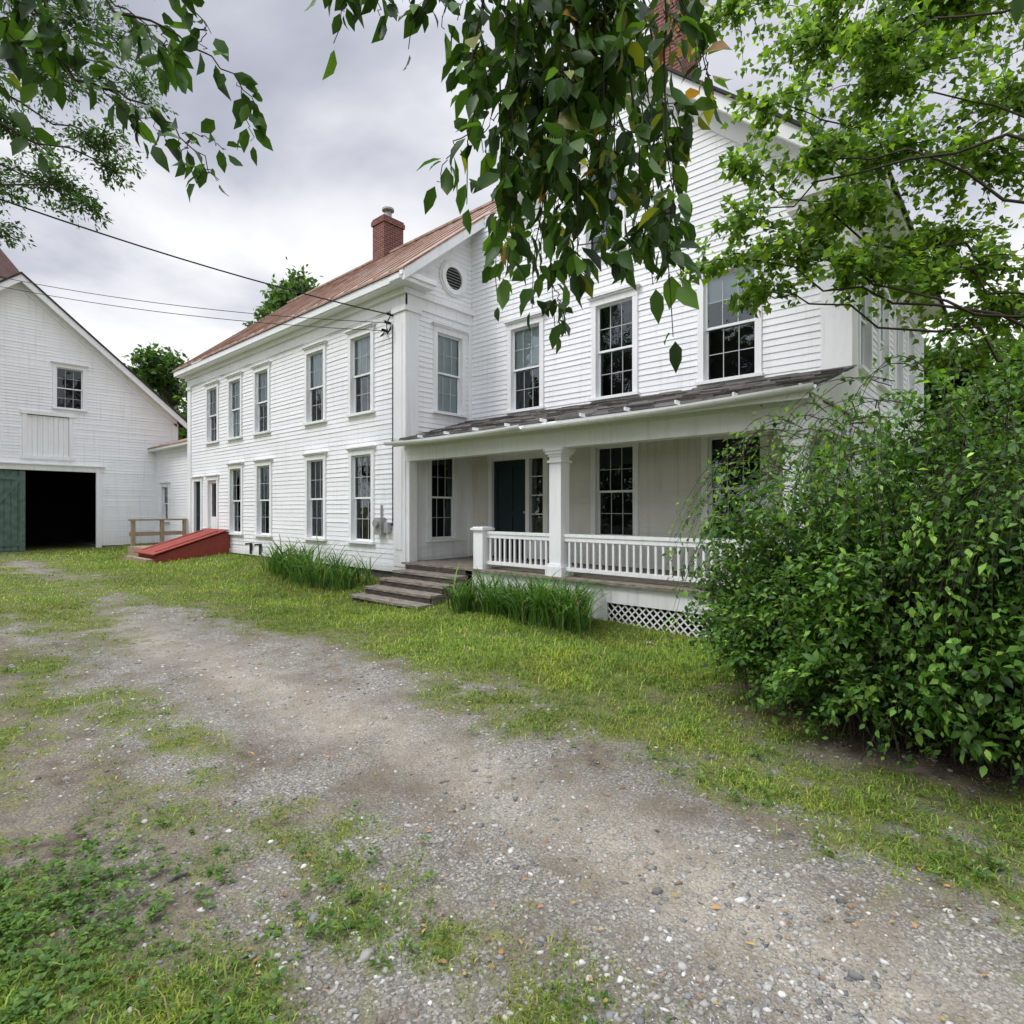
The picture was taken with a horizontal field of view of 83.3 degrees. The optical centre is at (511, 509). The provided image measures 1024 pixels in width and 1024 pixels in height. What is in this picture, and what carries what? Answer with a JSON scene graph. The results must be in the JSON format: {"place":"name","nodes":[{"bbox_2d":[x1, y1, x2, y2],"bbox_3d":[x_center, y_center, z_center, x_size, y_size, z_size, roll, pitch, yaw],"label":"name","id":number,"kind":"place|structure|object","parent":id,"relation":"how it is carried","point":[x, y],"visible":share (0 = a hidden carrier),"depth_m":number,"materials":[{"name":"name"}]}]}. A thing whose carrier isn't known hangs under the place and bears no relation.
{"place":"outdoors","nodes":[
{"label":"outdoors","id":0,"kind":"place"},
{"bbox_2d":[263,467,268,499],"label":"wing curtains","id":1,"kind":"object","parent":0,"point":[267,482],"visible":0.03,"depth_m":16.61,"materials":[{"name":"grey fabric"}]},
{"bbox_2d":[211,375,369,538],"bbox_3d":[-6.406,-1.500,16.157,9.550,5.200,0.350,0,0,42],"label":"wing window interior","id":2,"kind":"object","parent":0,"point":[362,388],"visible":0.02,"depth_m":14.97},
{"bbox_2d":[0,542,1023,1023],"bbox_3d":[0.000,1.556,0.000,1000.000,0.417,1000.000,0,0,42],"label":"ground","id":3,"kind":"structure","parent":0,"point":[374,788],"depth_m":3.00,"materials":[{"name":"grey gravel"}]},
{"bbox_2d":[0,0,178,250],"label":"ash tree","id":4,"kind":"object","parent":3,"relation":"on","point":[70,189],"visible":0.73,"depth_m":9.04,"materials":[{"name":"green plant"}]},
{"bbox_2d":[0,249,186,551],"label":"white barn","id":5,"kind":"structure","parent":3,"relation":"on","point":[87,419],"depth_m":22.03,"materials":[{"name":"paint"}]},
{"bbox_2d":[0,470,24,551],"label":"sliding barn door","id":6,"kind":"structure","parent":5,"relation":"in","point":[9,480],"depth_m":20.32,"materials":[{"name":"green wood"}]},
{"bbox_2d":[27,415,68,456],"bbox_3d":[-16.985,-2.675,21.069,0.050,1.450,1.210,0,0,42],"label":"loft door","id":7,"kind":"structure","parent":5,"relation":"in","point":[46,435],"depth_m":21.05,"materials":[{"name":"white paint"}]},
{"bbox_2d":[57,368,80,408],"bbox_3d":[-16.763,-4.510,21.722,0.350,1.800,1.040,0,0,42],"label":"loft window interior","id":8,"kind":"structure","parent":5,"relation":"in","point":[70,395],"depth_m":21.88,"materials":[{"name":"black glass"}]},
{"bbox_2d":[124,518,186,562],"bbox_3d":[-10.791,0.960,18.079,3.790,1.280,2.270,0,0,42],"label":"wooden landing rail","id":9,"kind":"object","parent":3,"relation":"on","point":[133,534],"visible":0.36,"depth_m":19.05,"materials":[{"name":"brown wood"}]},
{"bbox_2d":[121,341,190,417],"bbox_3d":[-22.306,-4.441,38.388,9.065,12.743,9.037,0,0,42],"label":"maple tree","id":10,"kind":"object","parent":3,"relation":"on","point":[156,374],"visible":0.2,"depth_m":36.71,"materials":[{"name":"green plant"}]},
{"bbox_2d":[172,378,186,439],"bbox_3d":[-17.427,-3.357,34.713,6.988,10.748,7.175,0,0,5],"label":"maple tree","id":11,"kind":"object","parent":3,"relation":"on","point":[182,432],"visible":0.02,"depth_m":33.54,"materials":[{"name":"green plant"}]},
{"bbox_2d":[134,528,228,562],"bbox_3d":[-10.069,1.086,17.581,1.790,0.928,2.090,0,0,42],"label":"cellar bulkhead","id":12,"kind":"object","parent":3,"relation":"on","point":[204,542],"visible":0.93,"depth_m":17.26,"materials":[{"name":"red paint"}]},
{"bbox_2d":[242,257,322,326],"bbox_3d":[-12.727,-6.454,35.869,10.443,16.827,11.203,0,0,42],"label":"maple tree","id":13,"kind":"object","parent":3,"relation":"on","point":[278,298],"visible":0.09,"depth_m":33.59,"materials":[{"name":"green plant"}]},
{"bbox_2d":[350,569,467,609],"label":"porch steps","id":14,"kind":"structure","parent":3,"relation":"on","point":[435,598],"depth_m":10.47,"materials":[{"name":"grey wood"}]},
{"bbox_2d":[353,565,465,609],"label":"porch step risers","id":15,"kind":"object","parent":14,"relation":"attached to","point":[415,587],"visible":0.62,"depth_m":10.75,"materials":[{"name":"grey wood"}]},
{"bbox_2d":[243,534,615,634],"bbox_3d":[-2.344,1.114,10.866,10.439,1.162,2.253,0,0,42],"label":"daylily bed","id":16,"kind":"object","parent":3,"relation":"on","point":[557,607],"visible":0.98,"depth_m":9.05,"materials":[{"name":"green plant"}]},
{"bbox_2d":[157,542,727,577],"bbox_3d":[-2.533,1.695,18.644,24.770,0.810,9.380,0,0,42],"label":"stone foundation","id":17,"kind":"object","parent":3,"relation":"on","point":[379,573],"visible":0.02,"depth_m":12.90,"materials":[{"name":"grey stone"}]},
{"bbox_2d":[0,0,1023,372],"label":"cherry tree","id":18,"kind":"object","parent":3,"relation":"on","point":[582,98],"visible":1,"depth_m":1.95,"materials":[{"name":"green plant"}]},
{"bbox_2d":[0,602,1023,1023],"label":"broadleaf weeds","id":19,"kind":"object","parent":3,"relation":"on","point":[16,922],"visible":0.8,"depth_m":2.27,"materials":[{"name":"green plant"}]},
{"bbox_2d":[0,589,1023,1023],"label":"gravel stones","id":20,"kind":"object","parent":3,"relation":"on","point":[762,987],"visible":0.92,"depth_m":2.35,"materials":[{"name":"grey gravel"}]},
{"bbox_2d":[2,629,1022,1023],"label":"fallen leaves","id":21,"kind":"object","parent":3,"relation":"on","point":[524,877],"visible":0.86,"depth_m":2.38,"materials":[{"name":"brown plant"}]},
{"bbox_2d":[147,55,943,570],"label":"house","id":22,"kind":"structure","parent":3,"relation":"on","point":[403,297],"depth_m":12.62,"materials":[{"name":"white wood"}]},
{"bbox_2d":[147,438,186,449],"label":"ell roof","id":23,"kind":"structure","parent":22,"relation":"attached to","point":[177,441],"depth_m":22.04,"materials":[{"name":"metal"}]},
{"bbox_2d":[156,450,186,542],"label":"ell clapboards","id":24,"kind":"object","parent":22,"relation":"attached to","point":[171,468],"visible":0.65,"depth_m":22.32,"materials":[{"name":"white wood"}]},
{"bbox_2d":[158,482,169,521],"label":"ell window casings","id":25,"kind":"object","parent":24,"relation":"attached to","point":[165,484],"visible":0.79,"depth_m":23.13,"materials":[{"name":"white wood"}]},
{"bbox_2d":[164,487,167,520],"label":"ell window sashes","id":26,"kind":"object","parent":25,"relation":"in","point":[165,503],"visible":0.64,"depth_m":23.16,"materials":[{"name":"white wood"}]},
{"bbox_2d":[165,488,167,518],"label":"ell window muntins","id":27,"kind":"object","parent":26,"relation":"attached to","point":[166,495],"visible":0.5,"depth_m":23.04,"materials":[{"name":"white wood"}]},
{"bbox_2d":[0,198,392,336],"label":"overhead power lines","id":28,"kind":"object","parent":22,"relation":"attached to","point":[386,322],"visible":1,"depth_m":12.12,"materials":[{"name":"black rubber"}]},
{"bbox_2d":[196,482,199,530],"bbox_3d":[-10.644,0.075,19.662,0.580,2.050,0.055,0,0,42],"label":"side door","id":29,"kind":"structure","parent":22,"relation":"attached to","point":[197,506],"depth_m":19.77,"materials":[{"name":"green paint"}]},
{"bbox_2d":[210,480,215,528],"bbox_3d":[-9.699,0.075,18.813,0.700,2.050,0.040,0,0,42],"label":"storm door","id":30,"kind":"structure","parent":22,"relation":"attached to","point":[212,520],"depth_m":18.97,"materials":[{"name":"white paint"}]},
{"bbox_2d":[245,543,261,554],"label":"vent pipes","id":31,"kind":"object","parent":22,"relation":"attached to","point":[250,547],"visible":0.89,"depth_m":16.68,"materials":[{"name":"black metal"}]},
{"bbox_2d":[201,314,356,542],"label":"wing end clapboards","id":32,"kind":"object","parent":22,"relation":"attached to","point":[214,499],"visible":0.11,"depth_m":20.85,"materials":[{"name":"white wood"}]},
{"bbox_2d":[209,334,369,540],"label":"wing window sashes","id":33,"kind":"object","parent":22,"relation":"attached to","point":[311,389],"visible":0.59,"depth_m":14.75,"materials":[{"name":"white wood"}]},
{"bbox_2d":[210,337,369,538],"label":"wing window muntins","id":34,"kind":"object","parent":33,"relation":"attached to","point":[264,483],"visible":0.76,"depth_m":14.54,"materials":[{"name":"white wood"}]},
{"bbox_2d":[212,336,369,465],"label":"wing roller blinds","id":35,"kind":"object","parent":22,"relation":"attached to","point":[237,412],"visible":0.33,"depth_m":14.64,"materials":[{"name":"grey fabric"}]},
{"bbox_2d":[191,311,392,564],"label":"wing clapboards","id":36,"kind":"object","parent":22,"relation":"attached to","point":[336,433],"visible":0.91,"depth_m":15.00,"materials":[{"name":"white wood"}]},
{"bbox_2d":[172,199,496,371],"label":"rusty metal roof","id":37,"kind":"structure","parent":22,"relation":"on","point":[371,271],"depth_m":15.90,"materials":[{"name":"brown metal"}]},
{"bbox_2d":[371,0,698,282],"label":"brick chimneys","id":38,"kind":"object","parent":37,"relation":"on","point":[387,233],"visible":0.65,"depth_m":18.65,"materials":[{"name":"red brick"}]},
{"bbox_2d":[382,206,393,216],"bbox_3d":[-4.113,-9.755,19.104,0.400,0.410,0.390,0,0,42],"label":"chimney flue","id":39,"kind":"object","parent":38,"relation":"on","point":[388,210],"visible":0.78,"depth_m":19.00,"materials":[{"name":"grey metal"}]},
{"bbox_2d":[380,505,382,517],"bbox_3d":[-2.847,0.040,12.543,0.035,0.280,0.035,0,0,42],"label":"service conduit","id":40,"kind":"object","parent":22,"relation":"attached to","point":[381,511],"visible":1,"depth_m":12.54,"materials":[{"name":"grey metal"}]},
{"bbox_2d":[372,518,391,534],"bbox_3d":[-2.822,0.365,12.416,0.480,0.370,0.190,0,0,42],"label":"electric meter","id":41,"kind":"object","parent":22,"relation":"attached to","point":[381,526],"visible":1,"depth_m":12.40,"materials":[{"name":"grey metal"}]},
{"bbox_2d":[391,324,392,524],"bbox_3d":[-2.563,-1.805,12.302,0.060,4.290,0.015,0,0,42],"label":"service cable","id":42,"kind":"object","parent":22,"relation":"attached to","point":[392,424],"visible":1,"depth_m":12.28,"materials":[{"name":"black rubber"}]},
{"bbox_2d":[432,459,451,536],"bbox_3d":[-1.679,-1.625,13.058,0.350,4.850,1.150,0,0,42],"label":"return window interior","id":43,"kind":"object","parent":22,"relation":"attached to","point":[444,490],"depth_m":13.35,"materials":[{"name":"black glass"}]},
{"bbox_2d":[432,337,457,536],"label":"return window muntins","id":44,"kind":"object","parent":22,"relation":"attached to","point":[436,517],"visible":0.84,"depth_m":12.88,"materials":[{"name":"white wood"}]},
{"bbox_2d":[419,242,471,560],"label":"return clapboards","id":45,"kind":"object","parent":22,"relation":"attached to","point":[429,420],"visible":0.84,"depth_m":12.64,"materials":[{"name":"white wood"}]},
{"bbox_2d":[439,260,466,296],"bbox_3d":[-1.323,-5.200,12.987,0.075,0.800,0.800,0,0,42],"label":"round window ring","id":46,"kind":"object","parent":45,"relation":"attached to","point":[448,289],"visible":1,"depth_m":12.92,"materials":[{"name":"white paint"}]},
{"bbox_2d":[446,268,460,289],"bbox_3d":[-1.330,-5.200,12.994,0.001,0.520,0.520,0,0,42],"label":"round window back","id":47,"kind":"structure","parent":46,"relation":"attached to","point":[453,280],"depth_m":13.00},
{"bbox_2d":[446,268,460,289],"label":"round window louvres","id":48,"kind":"object","parent":46,"relation":"attached to","point":[452,278],"visible":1,"depth_m":12.99,"materials":[{"name":"grey wood"}]},
{"bbox_2d":[432,333,459,538],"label":"return window sashes","id":49,"kind":"object","parent":22,"relation":"attached to","point":[458,378],"visible":0.56,"depth_m":13.09,"materials":[{"name":"white wood"}]},
{"bbox_2d":[426,321,469,541],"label":"return window casings","id":50,"kind":"object","parent":22,"relation":"attached to","point":[449,331],"visible":0.58,"depth_m":12.97,"materials":[{"name":"white wood"}]},
{"bbox_2d":[438,335,457,412],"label":"return roller blinds","id":51,"kind":"object","parent":22,"relation":"attached to","point":[449,387],"visible":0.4,"depth_m":13.06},
{"bbox_2d":[494,459,524,556],"bbox_3d":[-0.015,-0.020,12.706,1.000,2.120,0.055,0,0,42],"label":"front door","id":52,"kind":"structure","parent":22,"relation":"attached to","point":[509,493],"depth_m":12.71,"materials":[{"name":"green paint"}]},
{"bbox_2d":[401,556,778,595],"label":"porch floor","id":53,"kind":"structure","parent":22,"relation":"on","point":[623,581],"depth_m":9.61,"materials":[{"name":"grey wood"}]},
{"bbox_2d":[391,365,856,441],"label":"porch roof shingles","id":54,"kind":"object","parent":22,"relation":"attached to","point":[699,394],"visible":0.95,"depth_m":8.87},
{"bbox_2d":[471,93,820,419],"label":"clapboards","id":55,"kind":"object","parent":22,"relation":"attached to","point":[791,340],"visible":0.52,"depth_m":10.32,"materials":[{"name":"white paint"}]},
{"bbox_2d":[503,145,763,413],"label":"window casings","id":56,"kind":"object","parent":55,"relation":"attached to","point":[611,296],"depth_m":10.83,"materials":[{"name":"white paint"}]},
{"bbox_2d":[513,204,754,409],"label":"window sashes","id":57,"kind":"object","parent":56,"relation":"attached to","point":[707,329],"depth_m":10.88,"materials":[{"name":"white paint"}]},
{"bbox_2d":[516,267,753,372],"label":"roller blinds","id":58,"kind":"object","parent":57,"relation":"attached to","point":[715,290],"visible":0.5,"depth_m":12.26,"materials":[{"name":"fabric"}]},
{"bbox_2d":[516,184,754,407],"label":"window muntins","id":59,"kind":"object","parent":57,"relation":"attached to","point":[622,371],"depth_m":10.85,"materials":[{"name":"paint"}]},
{"bbox_2d":[515,171,754,408],"bbox_3d":[2.121,-4.375,11.082,5.430,4.750,0.350,0,0,42],"label":"window interior","id":60,"kind":"object","parent":56,"relation":"attached to","point":[731,343],"depth_m":11.20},
{"bbox_2d":[472,431,820,574],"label":"porch wall clapboards","id":61,"kind":"object","parent":22,"relation":"attached to","point":[669,472],"visible":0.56,"depth_m":10.32,"materials":[{"name":"white wood"}]},
{"bbox_2d":[590,431,767,540],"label":"porch window casings","id":62,"kind":"object","parent":61,"relation":"attached to","point":[595,494],"visible":0.3,"depth_m":10.51,"materials":[{"name":"white wood"}]},
{"bbox_2d":[531,434,759,539],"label":"porch window sashes","id":63,"kind":"object","parent":62,"relation":"in","point":[615,491],"visible":0.49,"depth_m":10.80,"materials":[{"name":"white wood"}]},
{"bbox_2d":[600,437,748,537],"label":"porch window muntins","id":64,"kind":"object","parent":63,"relation":"attached to","point":[611,513],"visible":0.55,"depth_m":10.82,"materials":[{"name":"white wood"}]},
{"bbox_2d":[572,47,947,313],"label":"roof","id":65,"kind":"structure","parent":22,"relation":"on","point":[734,96],"depth_m":9.03,"materials":[{"name":"brown metal"}]},
{"bbox_2d":[856,225,921,507],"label":"side clapboards","id":66,"kind":"object","parent":22,"relation":"attached to","point":[873,390],"visible":0.23,"depth_m":10.46,"materials":[{"name":"white paint"}]},
{"bbox_2d":[858,236,918,530],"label":"side window casings","id":67,"kind":"object","parent":66,"relation":"attached to","point":[866,366],"visible":0.21,"depth_m":10.42,"materials":[{"name":"white paint"}]},
{"bbox_2d":[861,286,909,492],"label":"side window sashes","id":68,"kind":"object","parent":67,"relation":"attached to","point":[863,321],"visible":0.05,"depth_m":9.31,"materials":[{"name":"white paint"}]},
{"bbox_2d":[392,367,855,620],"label":"porch trim","id":69,"kind":"structure","parent":3,"relation":"on","point":[558,446],"depth_m":8.74,"materials":[{"name":"white wood"}]},
{"bbox_2d":[383,382,816,445],"bbox_3d":[0.412,-1.337,9.095,7.990,0.166,0.151,0,0,42],"label":"porch gutter","id":70,"kind":"object","parent":69,"relation":"attached to","point":[735,397],"visible":0.98,"depth_m":7.99,"materials":[{"name":"white metal"}]},
{"bbox_2d":[608,603,740,641],"bbox_3d":[2.438,1.640,7.790,4.210,0.480,0.015,0,0,42],"label":"porch lattice","id":71,"kind":"object","parent":69,"relation":"attached to","point":[654,616],"visible":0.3,"depth_m":8.15,"materials":[{"name":"white wood"}]},
{"bbox_2d":[661,327,1023,788],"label":"honeysuckle shrub","id":72,"kind":"object","parent":3,"relation":"on","point":[892,626],"visible":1,"depth_m":3.87,"materials":[{"name":"green plant"}]},
{"bbox_2d":[671,0,1023,381],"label":"maple tree","id":73,"kind":"object","parent":3,"relation":"on","point":[883,61],"visible":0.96,"depth_m":6.01,"materials":[{"name":"green plant"}]},
{"bbox_2d":[924,332,1023,474],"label":"maple tree","id":74,"kind":"object","parent":3,"relation":"on","point":[962,378],"visible":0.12,"depth_m":19.66,"materials":[{"name":"green plant"}]},
{"bbox_2d":[936,322,1023,387],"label":"maple tree","id":75,"kind":"object","parent":3,"relation":"on","point":[999,343],"visible":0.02,"depth_m":23.52,"materials":[{"name":"green plant"}]},
{"bbox_2d":[952,331,1023,458],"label":"maple tree","id":76,"kind":"object","parent":3,"relation":"on","point":[992,393],"visible":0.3,"depth_m":17.71,"materials":[{"name":"green plant"}]},
{"bbox_2d":[0,543,1023,1023],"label":"lawn grass","id":77,"kind":"structure","parent":0,"point":[352,613],"depth_m":4.30,"materials":[{"name":"green plant"}]},
{"bbox_2d":[0,0,1023,411],"label":"sky","id":78,"kind":"structure","parent":0,"point":[350,144],"materials":[{"name":"grey"}]},
{"bbox_2d":[533,459,536,532],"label":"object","id":79,"kind":"structure","parent":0,"point":[534,497],"depth_m":19.69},
{"bbox_2d":[415,565,722,636],"bbox_3d":[0.833,1.575,9.618,7.780,0.850,0.050,0,0,42],"label":"porch underside","id":80,"kind":"object","parent":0,"point":[668,615],"depth_m":8.51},
{"bbox_2d":[402,370,846,440],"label":"porch soffit","id":81,"kind":"structure","parent":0,"point":[810,394],"depth_m":8.90,"materials":[{"name":"white wood"}]},
{"bbox_2d":[537,437,759,538],"bbox_3d":[2.367,-0.175,10.862,4.950,2.350,0.350,0,0,42],"label":"porch window interior","id":82,"kind":"object","parent":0,"point":[627,462],"depth_m":11.23,"materials":[{"name":"black glass"}]}
]}

